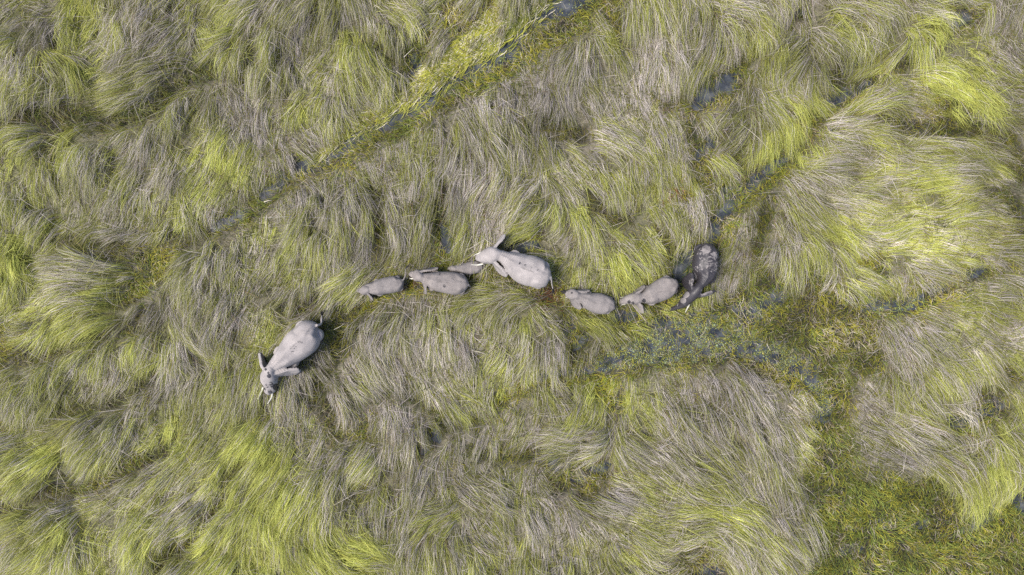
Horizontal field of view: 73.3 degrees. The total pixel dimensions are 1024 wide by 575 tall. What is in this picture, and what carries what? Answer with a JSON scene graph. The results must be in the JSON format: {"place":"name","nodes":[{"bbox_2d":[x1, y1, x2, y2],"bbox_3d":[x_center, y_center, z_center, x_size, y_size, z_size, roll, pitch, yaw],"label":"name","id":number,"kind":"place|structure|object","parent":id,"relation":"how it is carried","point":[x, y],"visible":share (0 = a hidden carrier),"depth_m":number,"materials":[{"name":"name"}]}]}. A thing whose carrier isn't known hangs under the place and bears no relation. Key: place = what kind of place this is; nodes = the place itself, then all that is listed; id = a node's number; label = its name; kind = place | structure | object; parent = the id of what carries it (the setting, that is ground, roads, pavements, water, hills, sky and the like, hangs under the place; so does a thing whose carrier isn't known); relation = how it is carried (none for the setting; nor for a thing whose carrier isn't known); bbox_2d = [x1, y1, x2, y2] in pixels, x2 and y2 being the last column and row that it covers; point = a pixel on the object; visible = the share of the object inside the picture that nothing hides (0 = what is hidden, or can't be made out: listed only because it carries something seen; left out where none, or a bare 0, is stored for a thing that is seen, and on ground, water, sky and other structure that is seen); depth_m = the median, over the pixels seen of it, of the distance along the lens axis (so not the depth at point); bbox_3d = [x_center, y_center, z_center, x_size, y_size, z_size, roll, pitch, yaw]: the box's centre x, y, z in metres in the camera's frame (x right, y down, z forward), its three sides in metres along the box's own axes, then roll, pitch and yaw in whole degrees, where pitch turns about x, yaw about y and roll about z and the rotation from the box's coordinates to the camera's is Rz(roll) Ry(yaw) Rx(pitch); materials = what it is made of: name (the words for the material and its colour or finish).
{"place":"outdoors","nodes":[
{"label":"outdoors","id":0,"kind":"place"},
{"bbox_2d":[0,0,1023,574],"bbox_3d":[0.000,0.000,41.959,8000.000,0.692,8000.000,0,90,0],"label":"ground","id":1,"kind":"structure","parent":0,"point":[642,222],"depth_m":41.72,"materials":[{"name":"green plant"}]},
{"bbox_2d":[258,309,324,403],"bbox_3d":[-13.106,3.922,40.603,6.427,2.638,2.437,-44,90,0],"label":"elephant","id":2,"kind":"object","parent":1,"relation":"on","point":[300,342],"visible":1,"depth_m":39.62},
{"bbox_2d":[356,264,409,299],"bbox_3d":[-7.554,-0.071,41.217,3.846,1.474,1.292,-24,90,0],"label":"elephant","id":3,"kind":"object","parent":1,"relation":"on","point":[386,285],"visible":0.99,"depth_m":40.64},
{"bbox_2d":[408,267,472,294],"bbox_3d":[-4.336,-0.405,40.985,3.960,1.901,1.672,0,90,0],"label":"elephant","id":4,"kind":"object","parent":1,"relation":"on","point":[454,283],"visible":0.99,"depth_m":40.24},
{"bbox_2d":[447,261,483,274],"bbox_3d":[-2.799,-1.124,41.428,2.294,1.178,0.788,-9,90,0],"label":"elephant","id":5,"kind":"object","parent":1,"relation":"on","point":[464,268],"visible":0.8,"depth_m":40.95},
{"bbox_2d":[0,0,1023,574],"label":"tall grass","id":6,"kind":"structure","parent":1,"relation":"on","point":[762,550],"depth_m":41.24,"materials":[{"name":"plant"}]},
{"bbox_2d":[471,234,554,294],"bbox_3d":[0.457,-1.497,40.742,5.389,2.431,2.377,21,90,0],"label":"elephant","id":7,"kind":"object","parent":1,"relation":"on","point":[526,270],"visible":1,"depth_m":39.79},
{"bbox_2d":[560,289,618,313],"bbox_3d":[4.729,0.819,41.175,3.756,1.596,1.317,13,90,0],"label":"elephant","id":8,"kind":"object","parent":1,"relation":"on","point":[597,303],"visible":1,"depth_m":40.56},
{"bbox_2d":[618,275,680,313],"bbox_3d":[8.236,0.451,41.037,3.764,1.818,1.491,-27,90,0],"label":"elephant","id":9,"kind":"object","parent":1,"relation":"on","point":[664,288],"visible":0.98,"depth_m":40.34},
{"bbox_2d":[668,243,718,311],"bbox_3d":[11.124,-0.341,40.823,1.968,2.284,4.506,20,90,0],"label":"elephant","id":10,"kind":"object","parent":1,"relation":"on","point":[705,265],"visible":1,"depth_m":40.03},
{"bbox_2d":[207,0,1023,574],"bbox_3d":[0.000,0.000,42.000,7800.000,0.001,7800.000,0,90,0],"label":"water","id":11,"kind":"structure","parent":0,"point":[723,212],"depth_m":42.00,"materials":[{"name":"grey liquid"}]},
{"bbox_2d":[304,0,561,172],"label":"floating grass","id":12,"kind":"structure","parent":11,"relation":"on","point":[510,34],"depth_m":41.81,"materials":[{"name":"green plant"}]},
{"bbox_2d":[377,0,924,415],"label":"duckweed","id":13,"kind":"object","parent":11,"relation":"on","point":[702,341],"visible":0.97,"depth_m":41.97,"materials":[{"name":"green plant"}]}
]}

